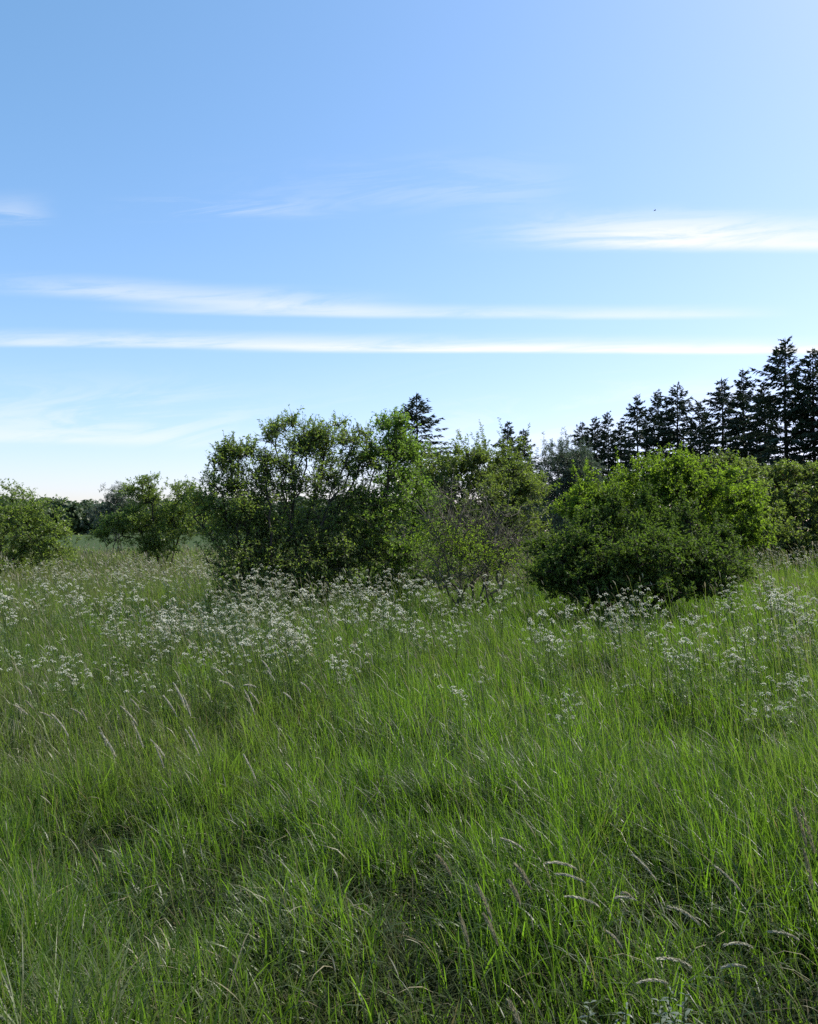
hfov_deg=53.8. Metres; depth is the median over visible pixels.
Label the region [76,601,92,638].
cow parsley
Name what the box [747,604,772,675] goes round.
cow parsley
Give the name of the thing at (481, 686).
cow parsley
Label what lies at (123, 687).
cow parsley
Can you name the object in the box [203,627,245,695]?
cow parsley
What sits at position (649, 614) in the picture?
cow parsley
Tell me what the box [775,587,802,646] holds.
cow parsley
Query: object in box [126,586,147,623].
cow parsley
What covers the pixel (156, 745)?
plumed grass
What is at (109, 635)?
cow parsley
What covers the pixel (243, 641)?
cow parsley
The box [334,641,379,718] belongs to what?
cow parsley
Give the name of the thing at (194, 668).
cow parsley
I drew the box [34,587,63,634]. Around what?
cow parsley
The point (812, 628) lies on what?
cow parsley
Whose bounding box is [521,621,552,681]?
cow parsley
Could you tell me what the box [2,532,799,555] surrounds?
crop field
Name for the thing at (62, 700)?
cow parsley
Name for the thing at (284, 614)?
cow parsley
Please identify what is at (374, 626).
cow parsley
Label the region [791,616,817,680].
cow parsley
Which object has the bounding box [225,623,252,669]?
cow parsley
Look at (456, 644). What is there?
cow parsley
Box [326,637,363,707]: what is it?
cow parsley
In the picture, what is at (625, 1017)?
silvery weed
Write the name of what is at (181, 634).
cow parsley
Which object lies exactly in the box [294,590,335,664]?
cow parsley
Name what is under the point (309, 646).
cow parsley
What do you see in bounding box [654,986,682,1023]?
silvery weed
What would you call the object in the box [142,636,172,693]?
cow parsley
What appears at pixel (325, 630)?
cow parsley
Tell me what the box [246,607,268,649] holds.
cow parsley
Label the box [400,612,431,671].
cow parsley
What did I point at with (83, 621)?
cow parsley
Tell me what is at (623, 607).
cow parsley
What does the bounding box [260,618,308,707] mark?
cow parsley
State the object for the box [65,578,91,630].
cow parsley
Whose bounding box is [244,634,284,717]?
cow parsley
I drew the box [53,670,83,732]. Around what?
cow parsley
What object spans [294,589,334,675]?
cow parsley
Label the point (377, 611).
cow parsley
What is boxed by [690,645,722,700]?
cow parsley
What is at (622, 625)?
cow parsley
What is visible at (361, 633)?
cow parsley
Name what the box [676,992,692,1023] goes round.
silvery weed
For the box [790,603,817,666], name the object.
cow parsley
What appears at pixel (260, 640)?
cow parsley
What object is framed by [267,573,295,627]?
cow parsley
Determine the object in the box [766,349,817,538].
spruce
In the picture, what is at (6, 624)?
cow parsley
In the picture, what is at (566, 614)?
cow parsley
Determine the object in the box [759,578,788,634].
cow parsley
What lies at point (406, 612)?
cow parsley
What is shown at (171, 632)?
cow parsley
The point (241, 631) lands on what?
cow parsley
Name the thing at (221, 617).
cow parsley
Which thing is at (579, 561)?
hawthorn
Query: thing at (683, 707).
cow parsley
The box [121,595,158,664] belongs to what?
cow parsley
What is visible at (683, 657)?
cow parsley
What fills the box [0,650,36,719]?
cow parsley
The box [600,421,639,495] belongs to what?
spruce
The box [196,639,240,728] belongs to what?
cow parsley
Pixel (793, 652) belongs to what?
cow parsley
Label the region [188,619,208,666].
cow parsley
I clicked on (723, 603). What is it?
cow parsley
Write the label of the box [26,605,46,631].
cow parsley
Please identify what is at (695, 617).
cow parsley
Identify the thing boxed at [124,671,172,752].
cow parsley
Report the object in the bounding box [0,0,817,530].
sky
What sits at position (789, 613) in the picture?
cow parsley
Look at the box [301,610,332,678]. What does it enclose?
cow parsley
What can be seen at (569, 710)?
cow parsley
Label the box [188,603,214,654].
cow parsley
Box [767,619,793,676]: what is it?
cow parsley
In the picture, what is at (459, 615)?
cow parsley
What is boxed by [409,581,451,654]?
cow parsley
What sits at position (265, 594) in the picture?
cow parsley
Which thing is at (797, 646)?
cow parsley
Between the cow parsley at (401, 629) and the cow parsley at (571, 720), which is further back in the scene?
the cow parsley at (401, 629)
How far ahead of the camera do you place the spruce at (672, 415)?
79.16 m
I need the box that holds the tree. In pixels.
[85,471,218,567]
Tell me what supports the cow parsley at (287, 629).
on the ground at (438, 999)
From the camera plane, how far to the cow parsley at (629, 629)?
9.10 m
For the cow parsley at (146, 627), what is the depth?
9.57 m
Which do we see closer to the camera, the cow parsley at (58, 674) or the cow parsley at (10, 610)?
the cow parsley at (58, 674)
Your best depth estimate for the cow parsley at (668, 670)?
6.86 m
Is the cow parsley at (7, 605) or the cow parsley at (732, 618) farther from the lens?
the cow parsley at (7, 605)
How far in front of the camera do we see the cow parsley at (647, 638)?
8.76 m
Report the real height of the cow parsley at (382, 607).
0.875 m
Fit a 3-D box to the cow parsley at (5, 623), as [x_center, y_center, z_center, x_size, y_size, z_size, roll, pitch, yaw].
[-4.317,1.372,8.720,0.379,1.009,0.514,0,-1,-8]
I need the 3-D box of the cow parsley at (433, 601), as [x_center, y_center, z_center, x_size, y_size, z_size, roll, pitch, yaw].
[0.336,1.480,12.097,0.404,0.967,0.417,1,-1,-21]
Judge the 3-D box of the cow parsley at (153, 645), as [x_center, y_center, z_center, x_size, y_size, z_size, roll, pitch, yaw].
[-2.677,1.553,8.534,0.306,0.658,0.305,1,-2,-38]
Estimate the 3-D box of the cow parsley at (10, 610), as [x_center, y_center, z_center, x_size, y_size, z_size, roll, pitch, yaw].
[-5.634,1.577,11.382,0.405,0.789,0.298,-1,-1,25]
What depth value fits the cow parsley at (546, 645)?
7.39 m
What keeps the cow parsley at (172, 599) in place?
on the ground at (438, 999)
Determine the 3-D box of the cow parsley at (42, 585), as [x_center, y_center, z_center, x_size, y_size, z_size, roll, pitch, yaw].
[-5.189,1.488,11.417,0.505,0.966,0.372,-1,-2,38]
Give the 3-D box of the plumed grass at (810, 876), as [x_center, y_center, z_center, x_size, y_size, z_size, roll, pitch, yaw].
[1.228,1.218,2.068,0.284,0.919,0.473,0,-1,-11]
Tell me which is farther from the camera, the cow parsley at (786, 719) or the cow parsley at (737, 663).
the cow parsley at (737, 663)
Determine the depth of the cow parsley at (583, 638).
8.83 m
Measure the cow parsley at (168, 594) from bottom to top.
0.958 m
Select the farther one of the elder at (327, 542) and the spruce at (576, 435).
the spruce at (576, 435)
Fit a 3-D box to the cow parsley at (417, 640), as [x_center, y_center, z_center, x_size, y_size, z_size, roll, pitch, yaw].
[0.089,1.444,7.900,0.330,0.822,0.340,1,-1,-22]
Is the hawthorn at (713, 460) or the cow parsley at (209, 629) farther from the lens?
the hawthorn at (713, 460)
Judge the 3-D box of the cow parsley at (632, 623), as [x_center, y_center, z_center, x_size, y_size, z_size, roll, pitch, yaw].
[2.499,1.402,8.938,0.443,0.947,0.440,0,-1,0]
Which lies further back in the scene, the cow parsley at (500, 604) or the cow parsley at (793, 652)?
the cow parsley at (500, 604)
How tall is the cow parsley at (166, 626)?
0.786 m
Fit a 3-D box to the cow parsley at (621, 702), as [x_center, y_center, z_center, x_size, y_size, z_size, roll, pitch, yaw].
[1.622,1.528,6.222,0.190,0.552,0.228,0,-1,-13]
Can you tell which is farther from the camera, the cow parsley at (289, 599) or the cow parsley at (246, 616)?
the cow parsley at (289, 599)
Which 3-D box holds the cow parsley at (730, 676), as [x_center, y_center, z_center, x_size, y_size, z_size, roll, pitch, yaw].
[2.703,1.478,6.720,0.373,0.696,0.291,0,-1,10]
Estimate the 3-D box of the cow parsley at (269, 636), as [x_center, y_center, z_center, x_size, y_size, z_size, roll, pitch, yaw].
[-1.112,1.318,6.827,0.427,0.978,0.425,1,-2,-39]
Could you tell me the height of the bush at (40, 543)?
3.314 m
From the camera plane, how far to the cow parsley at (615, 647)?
8.57 m
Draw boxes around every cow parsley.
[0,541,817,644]
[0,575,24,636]
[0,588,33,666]
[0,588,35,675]
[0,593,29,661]
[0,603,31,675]
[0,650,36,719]
[7,596,23,638]
[9,644,55,728]
[21,588,44,633]
[24,576,55,632]
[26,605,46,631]
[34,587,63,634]
[35,583,59,628]
[42,645,73,728]
[42,672,76,737]
[44,638,80,720]
[47,653,96,734]
[51,581,91,649]
[51,585,75,627]
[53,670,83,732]
[55,671,89,720]
[64,659,100,726]
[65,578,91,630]
[65,595,99,657]
[73,596,92,643]
[75,586,92,631]
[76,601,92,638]
[83,587,114,635]
[85,590,112,633]
[90,613,116,655]
[90,618,116,665]
[93,613,128,682]
[98,602,140,661]
[99,600,131,651]
[102,603,122,643]
[103,622,144,694]
[104,657,126,717]
[105,584,139,630]
[105,616,132,669]
[106,618,134,662]
[108,663,141,719]
[111,573,136,634]
[119,630,149,687]
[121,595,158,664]
[123,571,150,632]
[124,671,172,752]
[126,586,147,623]
[134,612,159,663]
[135,609,155,649]
[140,629,165,674]
[141,624,176,684]
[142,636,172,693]
[143,615,198,706]
[143,630,182,711]
[145,600,163,647]
[147,624,177,672]
[150,610,179,667]
[153,615,179,661]
[154,578,177,627]
[155,596,185,662]
[157,612,189,663]
[161,600,188,656]
[163,608,190,659]
[163,613,194,660]
[171,608,192,648]
[175,625,223,717]
[178,601,209,646]
[178,644,212,711]
[181,643,211,695]
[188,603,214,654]
[188,614,209,642]
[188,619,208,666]
[191,611,225,658]
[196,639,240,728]
[203,608,239,676]
[203,616,255,718]
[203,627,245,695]
[208,641,233,700]
[210,599,235,639]
[214,643,249,743]
[220,602,260,687]
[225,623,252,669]
[228,612,255,668]
[229,626,252,678]
[230,638,267,717]
[235,603,251,642]
[237,585,260,641]
[241,625,266,680]
[244,604,275,679]
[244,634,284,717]
[246,590,295,672]
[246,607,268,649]
[247,633,285,720]
[248,618,272,671]
[248,629,277,683]
[250,591,293,673]
[252,581,280,623]
[252,612,302,713]
[255,598,275,627]
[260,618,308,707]
[261,626,291,675]
[264,617,317,708]
[266,617,311,701]
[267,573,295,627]
[268,576,293,622]
[271,634,316,716]
[272,597,297,630]
[273,578,307,628]
[274,616,307,666]
[276,597,312,663]
[277,583,300,625]
[278,625,319,709]
[282,630,324,706]
[283,631,318,705]
[286,618,329,697]
[287,613,320,675]
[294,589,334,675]
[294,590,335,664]
[295,589,311,625]
[298,628,323,674]
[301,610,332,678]
[306,598,336,663]
[319,657,363,744]
[324,664,351,718]
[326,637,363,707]
[328,586,366,660]
[332,602,353,657]
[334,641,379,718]
[337,602,372,667]
[337,603,361,641]
[339,664,365,713]
[341,581,362,627]
[342,602,381,684]
[358,590,395,675]
[361,587,412,669]
[362,590,400,671]
[365,608,400,684]
[367,591,407,668]
[371,589,396,630]
[376,601,394,645]
[379,608,404,671]
[384,584,424,643]
[385,610,429,677]
[385,616,421,682]
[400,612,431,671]
[403,617,438,681]
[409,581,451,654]
[413,585,442,647]
[416,579,437,627]
[418,624,446,675]
[422,579,443,623]
[429,599,451,647]
[434,621,463,677]
[435,674,468,762]
[438,575,462,624]
[439,686,475,768]
[444,623,471,672]
[446,595,470,643]
[452,610,470,647]
[453,590,475,634]
[454,604,482,642]
[462,589,484,624]
[469,665,497,724]
[470,601,493,644]
[483,574,510,636]
[486,581,507,623]
[488,595,521,652]
[490,574,518,635]
[514,582,537,624]
[519,618,556,696]
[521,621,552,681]
[527,610,568,690]
[528,619,565,689]
[532,635,586,719]
[533,602,567,675]
[537,631,569,695]
[547,705,574,753]
[555,692,584,765]
[556,605,607,684]
[557,598,579,639]
[558,689,583,740]
[559,626,592,682]
[565,608,593,662]
[582,595,615,676]
[584,594,605,639]
[585,627,622,686]
[595,613,619,652]
[597,610,633,670]
[600,608,643,687]
[600,614,634,664]
[601,593,637,677]
[604,630,624,677]
[611,588,632,635]
[611,619,635,668]
[611,677,632,734]
[613,597,652,658]
[617,594,648,654]
[617,608,634,647]
[620,588,660,653]
[633,586,668,658]
[634,626,667,705]
[637,623,662,666]
[639,597,676,658]
[642,603,658,638]
[649,632,690,723]
[652,652,699,730]
[659,599,696,688]
[659,622,693,700]
[662,637,699,718]
[664,651,691,709]
[665,637,718,727]
[677,606,705,666]
[686,614,719,693]
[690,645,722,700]
[691,621,721,691]
[700,601,737,676]
[707,584,738,635]
[712,650,755,708]
[713,576,749,639]
[716,590,750,650]
[720,650,744,707]
[723,652,756,708]
[724,654,753,724]
[725,595,746,633]
[728,637,751,696]
[729,626,773,729]
[731,631,756,680]
[742,691,786,761]
[744,665,763,701]
[747,570,769,616]
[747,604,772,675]
[750,580,777,635]
[752,574,790,640]
[755,591,811,674]
[756,599,796,681]
[756,693,792,750]
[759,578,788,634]
[759,683,794,749]
[760,596,790,671]
[761,666,801,741]
[767,598,790,644]
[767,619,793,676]
[771,671,803,739]
[774,593,802,651]
[774,631,806,695]
[774,635,805,676]
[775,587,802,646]
[775,590,801,651]
[777,588,817,665]
[777,664,808,729]
[780,602,809,660]
[781,624,813,675]
[781,673,800,734]
[782,595,817,681]
[784,633,807,685]
[787,602,817,678]
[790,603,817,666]
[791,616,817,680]
[791,678,817,736]
[793,595,817,666]
[795,622,815,676]
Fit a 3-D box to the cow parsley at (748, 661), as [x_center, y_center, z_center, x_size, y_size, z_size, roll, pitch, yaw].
[2.813,1.371,6.585,0.368,0.897,0.357,0,-1,-8]
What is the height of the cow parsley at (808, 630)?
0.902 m
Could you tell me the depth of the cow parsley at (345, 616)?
8.44 m
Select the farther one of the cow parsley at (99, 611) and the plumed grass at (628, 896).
the cow parsley at (99, 611)
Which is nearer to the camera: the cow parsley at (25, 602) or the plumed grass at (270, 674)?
the plumed grass at (270, 674)
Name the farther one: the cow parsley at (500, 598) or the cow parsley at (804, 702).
the cow parsley at (500, 598)
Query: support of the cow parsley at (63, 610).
on the ground at (438, 999)
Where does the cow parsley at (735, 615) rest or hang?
on the ground at (438, 999)
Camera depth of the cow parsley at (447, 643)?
8.18 m
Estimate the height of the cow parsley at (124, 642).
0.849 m
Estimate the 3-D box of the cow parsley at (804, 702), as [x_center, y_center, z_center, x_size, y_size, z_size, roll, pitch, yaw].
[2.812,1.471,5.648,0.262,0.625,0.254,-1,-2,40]
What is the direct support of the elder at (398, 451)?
on the ground at (438, 999)
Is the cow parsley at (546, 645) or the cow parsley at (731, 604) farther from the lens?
the cow parsley at (731, 604)
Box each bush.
[0,478,82,577]
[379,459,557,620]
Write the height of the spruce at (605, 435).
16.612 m
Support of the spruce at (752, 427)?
on the ground at (438, 999)
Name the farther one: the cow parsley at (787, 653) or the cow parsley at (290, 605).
the cow parsley at (290, 605)
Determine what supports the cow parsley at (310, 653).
on the ground at (438, 999)
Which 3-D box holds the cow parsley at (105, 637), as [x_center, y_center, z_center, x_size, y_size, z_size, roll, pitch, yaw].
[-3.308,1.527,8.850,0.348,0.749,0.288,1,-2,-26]
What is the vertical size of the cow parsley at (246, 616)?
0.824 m
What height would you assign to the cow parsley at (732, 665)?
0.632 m
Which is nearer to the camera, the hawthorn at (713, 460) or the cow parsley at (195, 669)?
the cow parsley at (195, 669)
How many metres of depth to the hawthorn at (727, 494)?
17.20 m
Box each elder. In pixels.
[173,430,328,618]
[247,404,398,616]
[330,404,458,601]
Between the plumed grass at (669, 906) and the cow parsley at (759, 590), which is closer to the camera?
the plumed grass at (669, 906)
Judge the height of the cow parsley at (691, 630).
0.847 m
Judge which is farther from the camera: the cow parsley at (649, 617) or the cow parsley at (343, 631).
the cow parsley at (649, 617)
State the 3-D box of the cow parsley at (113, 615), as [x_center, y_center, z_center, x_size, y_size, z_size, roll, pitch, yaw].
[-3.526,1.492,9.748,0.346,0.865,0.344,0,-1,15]
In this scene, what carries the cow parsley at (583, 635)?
on the ground at (438, 999)
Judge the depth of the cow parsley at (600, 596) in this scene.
8.49 m
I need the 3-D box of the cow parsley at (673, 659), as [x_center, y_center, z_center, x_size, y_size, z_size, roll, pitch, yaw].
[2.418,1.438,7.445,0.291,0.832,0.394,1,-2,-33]
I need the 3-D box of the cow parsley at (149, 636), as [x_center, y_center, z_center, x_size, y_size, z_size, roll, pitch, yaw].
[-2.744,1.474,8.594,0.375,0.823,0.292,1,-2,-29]
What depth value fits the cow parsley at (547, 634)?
8.06 m
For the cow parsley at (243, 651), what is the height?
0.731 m
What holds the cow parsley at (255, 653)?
on the ground at (438, 999)
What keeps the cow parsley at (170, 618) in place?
on the ground at (438, 999)
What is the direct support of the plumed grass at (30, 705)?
on the ground at (438, 999)
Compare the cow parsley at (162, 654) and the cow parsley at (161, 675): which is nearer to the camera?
the cow parsley at (161, 675)
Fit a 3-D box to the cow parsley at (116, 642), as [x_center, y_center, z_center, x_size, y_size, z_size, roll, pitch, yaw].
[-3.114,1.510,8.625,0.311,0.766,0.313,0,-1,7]
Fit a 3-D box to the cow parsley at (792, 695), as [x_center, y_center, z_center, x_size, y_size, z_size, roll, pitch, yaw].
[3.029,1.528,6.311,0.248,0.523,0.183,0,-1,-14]
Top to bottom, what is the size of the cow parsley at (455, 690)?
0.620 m
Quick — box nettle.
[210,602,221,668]
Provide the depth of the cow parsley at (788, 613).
9.49 m
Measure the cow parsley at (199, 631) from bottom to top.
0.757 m
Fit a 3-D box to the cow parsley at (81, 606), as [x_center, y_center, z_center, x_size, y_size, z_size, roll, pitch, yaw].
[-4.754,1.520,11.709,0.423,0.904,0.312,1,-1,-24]
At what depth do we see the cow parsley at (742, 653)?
8.10 m
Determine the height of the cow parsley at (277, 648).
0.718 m
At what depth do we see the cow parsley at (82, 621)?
9.21 m
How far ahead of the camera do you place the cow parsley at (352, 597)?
12.60 m
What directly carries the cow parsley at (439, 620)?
on the ground at (438, 999)
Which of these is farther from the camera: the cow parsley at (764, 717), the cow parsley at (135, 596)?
the cow parsley at (135, 596)
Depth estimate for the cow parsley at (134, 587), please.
11.96 m
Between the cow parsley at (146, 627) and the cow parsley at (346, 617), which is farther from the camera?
the cow parsley at (346, 617)
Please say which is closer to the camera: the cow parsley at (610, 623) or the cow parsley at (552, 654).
the cow parsley at (552, 654)
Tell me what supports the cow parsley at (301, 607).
on the ground at (438, 999)
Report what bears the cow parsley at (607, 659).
on the ground at (438, 999)
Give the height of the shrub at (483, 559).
3.094 m
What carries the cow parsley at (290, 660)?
on the ground at (438, 999)
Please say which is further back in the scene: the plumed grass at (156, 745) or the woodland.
the woodland
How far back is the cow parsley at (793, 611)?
8.55 m
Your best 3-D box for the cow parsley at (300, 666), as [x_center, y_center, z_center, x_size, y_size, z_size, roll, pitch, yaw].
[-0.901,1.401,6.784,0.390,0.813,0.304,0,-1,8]
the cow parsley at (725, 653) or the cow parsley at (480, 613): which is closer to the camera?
the cow parsley at (725, 653)
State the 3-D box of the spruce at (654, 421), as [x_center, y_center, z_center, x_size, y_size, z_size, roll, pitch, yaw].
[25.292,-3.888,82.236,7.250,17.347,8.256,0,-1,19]
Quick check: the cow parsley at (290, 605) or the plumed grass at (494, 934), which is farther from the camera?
the cow parsley at (290, 605)
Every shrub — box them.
[399,418,558,577]
[517,426,609,558]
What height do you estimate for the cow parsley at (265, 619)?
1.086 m
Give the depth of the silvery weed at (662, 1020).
2.21 m
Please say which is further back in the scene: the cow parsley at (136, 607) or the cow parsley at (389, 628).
the cow parsley at (136, 607)
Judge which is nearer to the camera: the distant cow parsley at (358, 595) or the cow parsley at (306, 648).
the cow parsley at (306, 648)
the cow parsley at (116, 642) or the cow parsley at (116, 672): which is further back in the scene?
the cow parsley at (116, 642)
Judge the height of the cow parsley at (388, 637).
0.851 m
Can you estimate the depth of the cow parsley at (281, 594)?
11.29 m
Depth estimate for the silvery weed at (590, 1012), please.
2.21 m
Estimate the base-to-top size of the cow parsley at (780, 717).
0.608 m
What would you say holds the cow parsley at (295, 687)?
on the ground at (438, 999)
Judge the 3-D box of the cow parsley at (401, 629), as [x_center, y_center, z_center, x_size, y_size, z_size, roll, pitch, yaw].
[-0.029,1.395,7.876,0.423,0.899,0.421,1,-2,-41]
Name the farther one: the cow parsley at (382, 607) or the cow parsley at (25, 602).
the cow parsley at (382, 607)
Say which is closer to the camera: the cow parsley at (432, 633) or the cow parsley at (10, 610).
the cow parsley at (432, 633)
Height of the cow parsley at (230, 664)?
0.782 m
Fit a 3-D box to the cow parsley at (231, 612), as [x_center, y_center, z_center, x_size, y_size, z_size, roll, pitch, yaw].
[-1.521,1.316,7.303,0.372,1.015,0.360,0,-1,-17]
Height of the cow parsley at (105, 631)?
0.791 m
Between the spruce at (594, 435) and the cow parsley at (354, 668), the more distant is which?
the spruce at (594, 435)
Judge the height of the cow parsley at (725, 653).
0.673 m
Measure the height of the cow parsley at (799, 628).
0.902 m
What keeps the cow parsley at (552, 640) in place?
on the ground at (438, 999)
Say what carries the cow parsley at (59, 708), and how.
on the ground at (438, 999)
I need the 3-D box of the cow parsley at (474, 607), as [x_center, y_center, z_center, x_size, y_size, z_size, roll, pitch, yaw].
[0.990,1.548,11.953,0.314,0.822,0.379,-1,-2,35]
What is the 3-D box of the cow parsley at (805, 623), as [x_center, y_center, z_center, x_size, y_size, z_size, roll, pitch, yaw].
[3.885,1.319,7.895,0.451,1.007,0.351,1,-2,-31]
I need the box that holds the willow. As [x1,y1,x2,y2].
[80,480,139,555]
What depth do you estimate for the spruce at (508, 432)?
72.09 m
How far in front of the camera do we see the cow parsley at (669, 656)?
6.58 m
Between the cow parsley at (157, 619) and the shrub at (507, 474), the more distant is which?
the shrub at (507, 474)
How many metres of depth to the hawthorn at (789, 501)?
22.31 m
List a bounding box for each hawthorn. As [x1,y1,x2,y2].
[511,477,757,630]
[550,440,778,580]
[692,446,785,504]
[716,454,817,565]
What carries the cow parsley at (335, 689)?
on the ground at (438, 999)
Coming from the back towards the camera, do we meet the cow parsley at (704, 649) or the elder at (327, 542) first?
the elder at (327, 542)
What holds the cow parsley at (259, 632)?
on the ground at (438, 999)
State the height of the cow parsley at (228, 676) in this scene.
0.951 m
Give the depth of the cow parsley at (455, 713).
5.45 m
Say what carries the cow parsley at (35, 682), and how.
on the ground at (438, 999)
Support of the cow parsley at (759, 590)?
on the ground at (438, 999)
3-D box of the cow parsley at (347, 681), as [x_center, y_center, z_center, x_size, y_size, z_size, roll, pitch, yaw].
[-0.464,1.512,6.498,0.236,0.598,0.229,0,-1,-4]
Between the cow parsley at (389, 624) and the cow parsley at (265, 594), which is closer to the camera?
the cow parsley at (389, 624)
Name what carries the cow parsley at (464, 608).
on the ground at (438, 999)
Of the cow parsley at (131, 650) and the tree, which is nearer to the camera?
the cow parsley at (131, 650)
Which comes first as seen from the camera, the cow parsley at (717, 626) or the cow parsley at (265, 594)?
the cow parsley at (717, 626)
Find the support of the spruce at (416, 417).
on the ground at (438, 999)
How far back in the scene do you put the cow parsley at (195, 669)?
6.49 m
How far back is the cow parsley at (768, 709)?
5.59 m
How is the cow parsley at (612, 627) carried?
on the ground at (438, 999)
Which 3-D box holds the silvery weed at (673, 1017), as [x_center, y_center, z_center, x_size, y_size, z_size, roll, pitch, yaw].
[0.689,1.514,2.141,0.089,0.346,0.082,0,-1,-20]
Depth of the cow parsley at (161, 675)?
6.41 m
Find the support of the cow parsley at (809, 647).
on the ground at (438, 999)
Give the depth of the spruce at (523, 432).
73.92 m
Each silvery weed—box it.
[579,1000,595,1023]
[617,1002,632,1023]
[652,998,670,1023]
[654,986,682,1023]
[665,1012,678,1023]
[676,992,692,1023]
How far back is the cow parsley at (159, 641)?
8.38 m
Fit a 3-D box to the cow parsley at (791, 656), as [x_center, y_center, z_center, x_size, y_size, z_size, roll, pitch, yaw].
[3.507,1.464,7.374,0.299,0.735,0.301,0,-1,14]
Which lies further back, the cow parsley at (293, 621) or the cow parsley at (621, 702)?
the cow parsley at (293, 621)
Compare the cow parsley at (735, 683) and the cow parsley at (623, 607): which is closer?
the cow parsley at (735, 683)
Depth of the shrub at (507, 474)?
21.56 m
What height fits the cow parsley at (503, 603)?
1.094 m
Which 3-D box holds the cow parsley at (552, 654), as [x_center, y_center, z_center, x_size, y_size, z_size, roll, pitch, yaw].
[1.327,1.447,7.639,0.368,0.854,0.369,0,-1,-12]
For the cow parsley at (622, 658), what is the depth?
8.02 m
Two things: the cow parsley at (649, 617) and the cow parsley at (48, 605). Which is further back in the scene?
the cow parsley at (48, 605)
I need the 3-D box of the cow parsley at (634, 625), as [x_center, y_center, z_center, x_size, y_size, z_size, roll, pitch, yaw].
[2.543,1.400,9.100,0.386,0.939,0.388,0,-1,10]
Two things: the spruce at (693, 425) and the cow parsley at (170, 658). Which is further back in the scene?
the spruce at (693, 425)
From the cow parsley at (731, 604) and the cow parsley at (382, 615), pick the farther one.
the cow parsley at (731, 604)
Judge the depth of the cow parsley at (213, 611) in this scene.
7.70 m
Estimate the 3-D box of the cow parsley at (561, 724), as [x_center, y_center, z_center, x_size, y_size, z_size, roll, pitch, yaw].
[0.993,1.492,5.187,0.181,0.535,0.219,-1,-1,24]
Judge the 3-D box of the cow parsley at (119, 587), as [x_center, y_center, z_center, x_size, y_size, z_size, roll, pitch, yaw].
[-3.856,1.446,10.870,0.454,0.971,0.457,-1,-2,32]
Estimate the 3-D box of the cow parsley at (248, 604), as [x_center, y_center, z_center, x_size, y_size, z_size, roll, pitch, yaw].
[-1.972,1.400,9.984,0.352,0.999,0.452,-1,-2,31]
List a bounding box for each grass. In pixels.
[0,533,817,1023]
[0,675,169,851]
[52,682,282,911]
[213,660,345,796]
[434,854,574,1023]
[499,837,807,1023]
[605,891,817,1023]
[794,807,817,924]
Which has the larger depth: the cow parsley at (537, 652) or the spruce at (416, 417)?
the spruce at (416, 417)
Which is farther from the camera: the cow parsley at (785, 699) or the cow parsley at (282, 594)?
the cow parsley at (282, 594)
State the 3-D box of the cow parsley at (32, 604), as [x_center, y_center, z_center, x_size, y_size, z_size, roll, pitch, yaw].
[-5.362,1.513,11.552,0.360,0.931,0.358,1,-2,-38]
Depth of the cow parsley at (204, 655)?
6.84 m
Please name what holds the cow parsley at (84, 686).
on the ground at (438, 999)
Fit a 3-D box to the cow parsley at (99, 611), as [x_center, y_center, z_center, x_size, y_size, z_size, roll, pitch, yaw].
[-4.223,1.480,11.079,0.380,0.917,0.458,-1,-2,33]
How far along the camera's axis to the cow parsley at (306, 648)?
7.73 m
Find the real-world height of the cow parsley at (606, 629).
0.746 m
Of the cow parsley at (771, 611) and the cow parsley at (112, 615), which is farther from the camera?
the cow parsley at (112, 615)
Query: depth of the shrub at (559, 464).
27.66 m
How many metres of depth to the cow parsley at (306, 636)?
6.78 m
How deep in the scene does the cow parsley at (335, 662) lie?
6.19 m
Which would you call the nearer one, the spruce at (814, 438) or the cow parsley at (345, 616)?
the cow parsley at (345, 616)
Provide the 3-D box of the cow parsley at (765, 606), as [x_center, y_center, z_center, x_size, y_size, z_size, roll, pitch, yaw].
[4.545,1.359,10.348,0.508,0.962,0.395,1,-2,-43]
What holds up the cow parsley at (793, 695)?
on the ground at (438, 999)
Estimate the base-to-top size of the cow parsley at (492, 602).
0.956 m
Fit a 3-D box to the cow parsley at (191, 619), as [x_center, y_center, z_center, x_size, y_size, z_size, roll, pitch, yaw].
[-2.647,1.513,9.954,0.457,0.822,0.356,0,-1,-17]
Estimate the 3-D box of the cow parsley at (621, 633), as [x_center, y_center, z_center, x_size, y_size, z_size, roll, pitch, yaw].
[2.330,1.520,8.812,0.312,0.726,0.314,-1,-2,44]
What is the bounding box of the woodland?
[0,495,566,534]
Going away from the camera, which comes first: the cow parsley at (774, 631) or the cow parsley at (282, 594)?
the cow parsley at (774, 631)
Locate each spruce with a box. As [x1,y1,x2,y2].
[364,392,461,546]
[479,421,536,541]
[512,429,553,538]
[551,422,600,527]
[582,411,628,480]
[582,416,612,516]
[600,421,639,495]
[605,393,656,514]
[623,381,718,538]
[625,389,681,511]
[670,400,724,538]
[683,377,749,534]
[704,369,782,529]
[724,334,817,535]
[728,384,791,535]
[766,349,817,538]
[785,368,817,533]
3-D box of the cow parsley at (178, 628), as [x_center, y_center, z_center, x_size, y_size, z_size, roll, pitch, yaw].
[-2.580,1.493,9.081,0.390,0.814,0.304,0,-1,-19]
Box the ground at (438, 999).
[4,531,817,1023]
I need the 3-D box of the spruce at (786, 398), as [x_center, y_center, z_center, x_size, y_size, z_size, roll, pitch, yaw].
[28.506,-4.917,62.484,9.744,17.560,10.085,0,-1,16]
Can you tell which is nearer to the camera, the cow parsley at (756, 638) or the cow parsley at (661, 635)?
the cow parsley at (661, 635)
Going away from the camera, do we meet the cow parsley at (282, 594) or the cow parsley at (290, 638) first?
the cow parsley at (290, 638)

